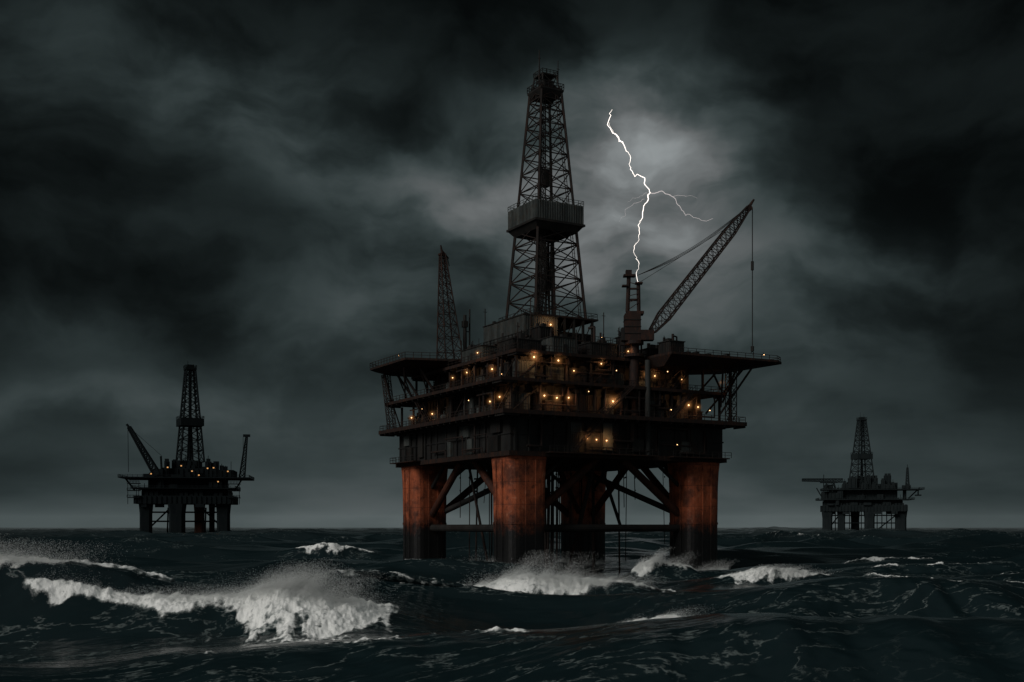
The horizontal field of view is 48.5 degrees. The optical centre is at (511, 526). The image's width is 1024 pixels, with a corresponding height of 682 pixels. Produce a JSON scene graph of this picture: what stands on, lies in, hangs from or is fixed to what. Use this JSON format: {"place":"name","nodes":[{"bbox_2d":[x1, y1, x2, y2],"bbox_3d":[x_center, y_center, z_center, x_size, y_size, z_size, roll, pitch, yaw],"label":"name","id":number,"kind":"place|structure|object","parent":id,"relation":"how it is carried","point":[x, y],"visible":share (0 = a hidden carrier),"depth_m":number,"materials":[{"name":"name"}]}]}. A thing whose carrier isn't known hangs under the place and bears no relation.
{"place":"outdoors","nodes":[
{"label":"outdoors","id":0,"kind":"place"},
{"bbox_2d":[0,526,1023,681],"bbox_3d":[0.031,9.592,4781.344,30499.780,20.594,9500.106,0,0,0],"label":"sea","id":1,"kind":"structure","parent":0,"point":[922,604],"depth_m":102.85,"materials":[{"name":"liquid"}]},
{"bbox_2d":[118,364,253,532],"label":"oil platform","id":2,"kind":"structure","parent":1,"relation":"in","point":[179,486],"depth_m":984.52,"materials":[{"name":"black metal"}]},
{"bbox_2d":[0,535,837,625],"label":"sea spray","id":3,"kind":"object","parent":1,"relation":"on","point":[311,584],"visible":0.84,"depth_m":105.62,"materials":[{"name":"liquid"}]},
{"bbox_2d":[370,50,781,572],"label":"oil platform","id":4,"kind":"structure","parent":1,"relation":"in","point":[516,411],"depth_m":257.45,"materials":[{"name":"orange paint"}]},
{"bbox_2d":[802,417,924,530],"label":"oil platform","id":5,"kind":"structure","parent":1,"relation":"in","point":[868,495],"depth_m":1485.08,"materials":[{"name":"metal"}]},
{"bbox_2d":[0,0,1023,526],"label":"sky","id":6,"kind":"structure","parent":0,"point":[263,197],"materials":[{"name":"grey"}]},
{"bbox_2d":[607,113,710,280],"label":"lightning bolt","id":7,"kind":"object","parent":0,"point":[645,185],"visible":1,"depth_m":251.84,"materials":[{"name":"white"}]}
]}

